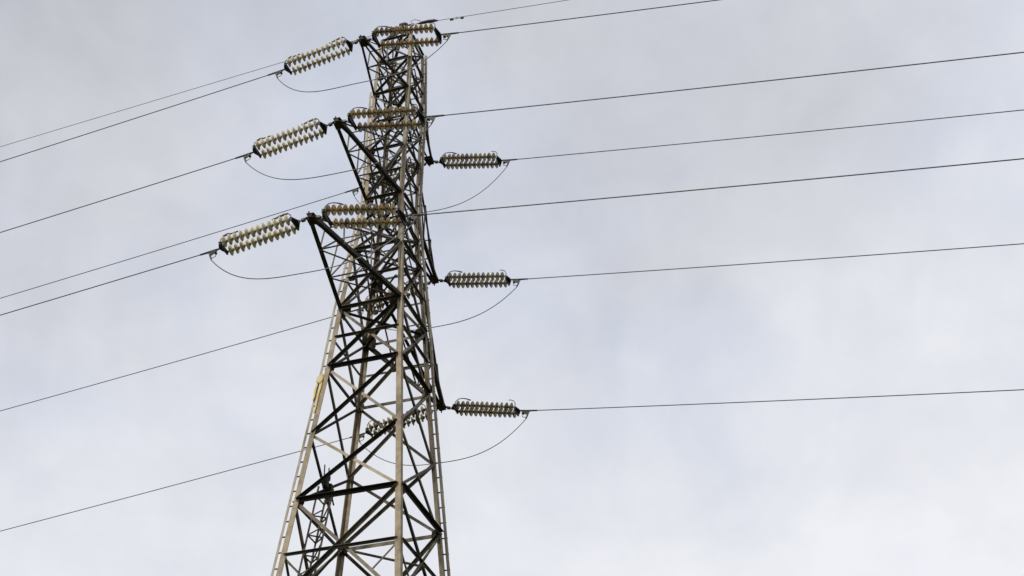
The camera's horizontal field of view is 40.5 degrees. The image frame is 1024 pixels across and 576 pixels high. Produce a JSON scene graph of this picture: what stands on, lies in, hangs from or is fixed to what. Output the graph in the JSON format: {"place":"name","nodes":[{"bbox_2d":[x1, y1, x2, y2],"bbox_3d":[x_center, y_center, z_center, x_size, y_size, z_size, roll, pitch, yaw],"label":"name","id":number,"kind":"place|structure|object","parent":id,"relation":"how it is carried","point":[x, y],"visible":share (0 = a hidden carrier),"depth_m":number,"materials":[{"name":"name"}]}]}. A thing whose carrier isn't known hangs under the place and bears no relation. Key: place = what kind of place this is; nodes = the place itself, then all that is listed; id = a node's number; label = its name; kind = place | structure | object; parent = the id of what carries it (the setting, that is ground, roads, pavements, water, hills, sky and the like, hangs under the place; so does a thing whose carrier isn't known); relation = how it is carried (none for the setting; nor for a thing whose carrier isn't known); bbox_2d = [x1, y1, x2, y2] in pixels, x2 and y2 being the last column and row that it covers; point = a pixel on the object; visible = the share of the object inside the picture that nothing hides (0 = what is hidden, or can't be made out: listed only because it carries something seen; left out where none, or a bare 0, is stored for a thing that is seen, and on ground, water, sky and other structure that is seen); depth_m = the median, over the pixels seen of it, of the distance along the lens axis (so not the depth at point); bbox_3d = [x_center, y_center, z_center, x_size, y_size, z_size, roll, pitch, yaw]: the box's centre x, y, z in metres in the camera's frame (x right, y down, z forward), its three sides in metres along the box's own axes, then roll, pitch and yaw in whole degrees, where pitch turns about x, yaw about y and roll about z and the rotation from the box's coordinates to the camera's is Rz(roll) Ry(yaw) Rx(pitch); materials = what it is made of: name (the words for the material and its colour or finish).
{"place":"outdoors","nodes":[
{"label":"outdoors","id":0,"kind":"place"},
{"bbox_2d":[0,0,1023,575],"label":"sky","id":1,"kind":"structure","parent":0,"point":[933,484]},
{"bbox_3d":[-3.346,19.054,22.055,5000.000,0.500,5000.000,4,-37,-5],"label":"ground","id":2,"kind":"structure","parent":0,"visible":0},
{"bbox_2d":[271,22,450,575],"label":"electricity pylon","id":3,"kind":"object","parent":2,"relation":"on","point":[398,355],"visible":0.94,"depth_m":34.94,"materials":[{"name":"metal"}]},
{"bbox_2d":[0,26,398,146],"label":"earth wire","id":4,"kind":"object","parent":3,"relation":"attached to","point":[167,96],"visible":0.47,"depth_m":44.46,"materials":[{"name":"grey metal"}]},
{"bbox_2d":[199,213,305,258],"bbox_3d":[-6.082,-1.184,32.712,2.832,0.810,0.622,-11,-39,14],"label":"insulator set","id":5,"kind":"object","parent":3,"relation":"attached to","point":[295,225],"visible":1,"depth_m":32.66,"materials":[{"name":"beige ceramic"}]},
{"bbox_2d":[0,255,198,315],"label":"power line","id":6,"kind":"object","parent":5,"relation":"attached to","point":[99,285],"visible":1,"depth_m":33.47,"materials":[{"name":"grey metal"}]},
{"bbox_2d":[210,223,413,278],"bbox_3d":[-4.735,-0.712,31.616,5.111,1.328,0.433,-10,-38,13],"label":"jumper cable","id":7,"kind":"object","parent":5,"relation":"hanging from","point":[315,270],"visible":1,"depth_m":31.18,"materials":[{"name":"grey metal"}]},
{"bbox_2d":[235,118,332,161],"bbox_3d":[-5.827,-3.762,35.633,2.832,0.820,0.624,-11,-39,15],"label":"insulator set","id":8,"kind":"object","parent":3,"relation":"attached to","point":[274,150],"visible":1,"depth_m":35.58,"materials":[{"name":"beige ceramic"}]},
{"bbox_2d":[0,158,234,232],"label":"power line","id":9,"kind":"object","parent":8,"relation":"attached to","point":[118,195],"visible":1,"depth_m":36.52,"materials":[{"name":"grey metal"}]},
{"bbox_2d":[267,37,358,77],"bbox_3d":[-5.535,-6.404,38.778,2.850,0.837,0.624,-11,-39,15],"label":"insulator set","id":10,"kind":"object","parent":3,"relation":"attached to","point":[313,53],"visible":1,"depth_m":38.72,"materials":[{"name":"beige ceramic"}]},
{"bbox_2d":[0,75,266,161],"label":"power line","id":11,"kind":"object","parent":10,"relation":"attached to","point":[134,118],"visible":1,"depth_m":39.83,"materials":[{"name":"grey metal"}]},
{"bbox_2d":[315,201,426,228],"bbox_3d":[-3.301,-1.630,32.009,2.867,0.894,0.770,-9,-38,12],"label":"insulator set","id":12,"kind":"object","parent":3,"relation":"attached to","point":[363,209],"visible":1,"depth_m":32.03,"materials":[{"name":"beige ceramic"}]},
{"bbox_2d":[427,158,1023,214],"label":"power line","id":13,"kind":"object","parent":12,"relation":"attached to","point":[730,186],"visible":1,"depth_m":29.55,"materials":[{"name":"grey metal"}]},
{"bbox_2d":[345,159,426,195],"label":"insulator set","id":14,"kind":"object","parent":3,"relation":"attached to","point":[369,189],"visible":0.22,"depth_m":42.72,"materials":[{"name":"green ceramic"}]},
{"bbox_2d":[0,192,344,298],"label":"power line","id":15,"kind":"object","parent":14,"relation":"attached to","point":[174,245],"visible":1,"depth_m":44.13,"materials":[{"name":"grey metal"}]},
{"bbox_2d":[351,281,430,314],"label":"insulator set","id":16,"kind":"object","parent":3,"relation":"attached to","point":[382,304],"visible":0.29,"depth_m":40.99,"materials":[{"name":"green ceramic"}]},
{"bbox_2d":[0,317,331,410],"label":"power line","id":17,"kind":"object","parent":16,"relation":"attached to","point":[168,363],"visible":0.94,"depth_m":42.38,"materials":[{"name":"grey metal"}]},
{"bbox_2d":[341,104,443,131],"bbox_3d":[-3.050,-4.236,34.928,2.869,0.879,0.770,-10,-38,12],"label":"insulator set","id":18,"kind":"object","parent":3,"relation":"attached to","point":[374,112],"visible":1,"depth_m":34.94,"materials":[{"name":"beige ceramic"}]},
{"bbox_2d":[245,124,431,179],"bbox_3d":[-4.408,-3.270,34.814,5.114,1.013,0.122,-10,-38,13],"label":"jumper cable","id":19,"kind":"object","parent":18,"relation":"hanging from","point":[343,171],"visible":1,"depth_m":34.48,"materials":[{"name":"grey metal"}]},
{"bbox_2d":[444,52,1023,115],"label":"power line","id":20,"kind":"object","parent":18,"relation":"attached to","point":[738,83],"visible":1,"depth_m":32.32,"materials":[{"name":"grey metal"}]},
{"bbox_2d":[349,404,437,442],"bbox_3d":[-3.321,3.863,39.347,2.797,0.818,0.607,-12,-39,15],"label":"insulator set","id":21,"kind":"object","parent":3,"relation":"attached to","point":[389,420],"visible":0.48,"depth_m":39.30,"materials":[{"name":"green ceramic"}]},
{"bbox_2d":[1,438,347,530],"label":"power line","id":22,"kind":"object","parent":21,"relation":"attached to","point":[168,486],"visible":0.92,"depth_m":40.70,"materials":[{"name":"grey metal"}]},
{"bbox_2d":[366,22,458,49],"bbox_3d":[-2.779,-6.878,38.072,2.812,0.892,0.771,-10,-38,13],"label":"insulator set","id":23,"kind":"object","parent":3,"relation":"attached to","point":[437,41],"visible":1,"depth_m":38.09,"materials":[{"name":"beige ceramic"}]},
{"bbox_2d":[277,40,447,91],"bbox_3d":[-4.198,-5.901,37.738,5.076,1.281,0.293,-11,-38,14],"label":"jumper cable","id":24,"kind":"object","parent":23,"relation":"hanging from","point":[364,81],"visible":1,"depth_m":37.30,"materials":[{"name":"grey metal"}]},
{"bbox_2d":[459,0,717,32],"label":"power line","id":25,"kind":"object","parent":23,"relation":"attached to","point":[589,16],"visible":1,"depth_m":36.55,"materials":[{"name":"grey metal"}]},
{"bbox_2d":[434,151,516,169],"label":"insulator set","id":26,"kind":"object","parent":3,"relation":"attached to","point":[444,158],"visible":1,"depth_m":42.11,"materials":[{"name":"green ceramic"}]},
{"bbox_2d":[353,166,507,215],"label":"jumper cable","id":27,"kind":"object","parent":26,"relation":"hanging from","point":[459,203],"visible":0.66,"depth_m":40.90,"materials":[{"name":"grey metal"}]},
{"bbox_2d":[517,109,1023,159],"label":"power line","id":28,"kind":"object","parent":26,"relation":"attached to","point":[774,134],"visible":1,"depth_m":39.39,"materials":[{"name":"grey metal"}]},
{"bbox_2d":[438,270,527,287],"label":"insulator set","id":29,"kind":"object","parent":3,"relation":"attached to","point":[449,277],"visible":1,"depth_m":40.26,"materials":[{"name":"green ceramic"}]},
{"bbox_2d":[365,286,517,330],"bbox_3d":[-2.184,0.738,40.125,4.940,0.975,0.022,-11,-39,14],"label":"jumper cable","id":30,"kind":"object","parent":29,"relation":"hanging from","point":[468,318],"visible":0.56,"depth_m":39.66,"materials":[{"name":"grey metal"}]},
{"bbox_2d":[528,243,1023,278],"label":"power line","id":31,"kind":"object","parent":29,"relation":"attached to","point":[779,261],"visible":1,"depth_m":37.69,"materials":[{"name":"grey metal"}]},
{"bbox_2d":[407,0,566,25],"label":"earth wire","id":32,"kind":"object","parent":3,"relation":"attached to","point":[431,20],"visible":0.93,"depth_m":42.17,"materials":[{"name":"grey metal"}]},
{"bbox_2d":[445,398,537,418],"bbox_3d":[-0.614,3.414,38.642,2.764,0.894,0.607,-9,-38,12],"label":"insulator set","id":33,"kind":"object","parent":3,"relation":"attached to","point":[484,410],"visible":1,"depth_m":38.65,"materials":[{"name":"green ceramic"}]},
{"bbox_2d":[360,418,526,465],"bbox_3d":[-1.982,4.371,38.417,4.973,1.176,0.122,-11,-38,14],"label":"jumper cable","id":34,"kind":"object","parent":33,"relation":"hanging from","point":[453,460],"visible":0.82,"depth_m":37.99,"materials":[{"name":"grey metal"}]},
{"bbox_2d":[538,389,1023,410],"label":"power line","id":35,"kind":"object","parent":33,"relation":"attached to","point":[785,400],"visible":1,"depth_m":36.22,"materials":[{"name":"grey metal"}]}
]}

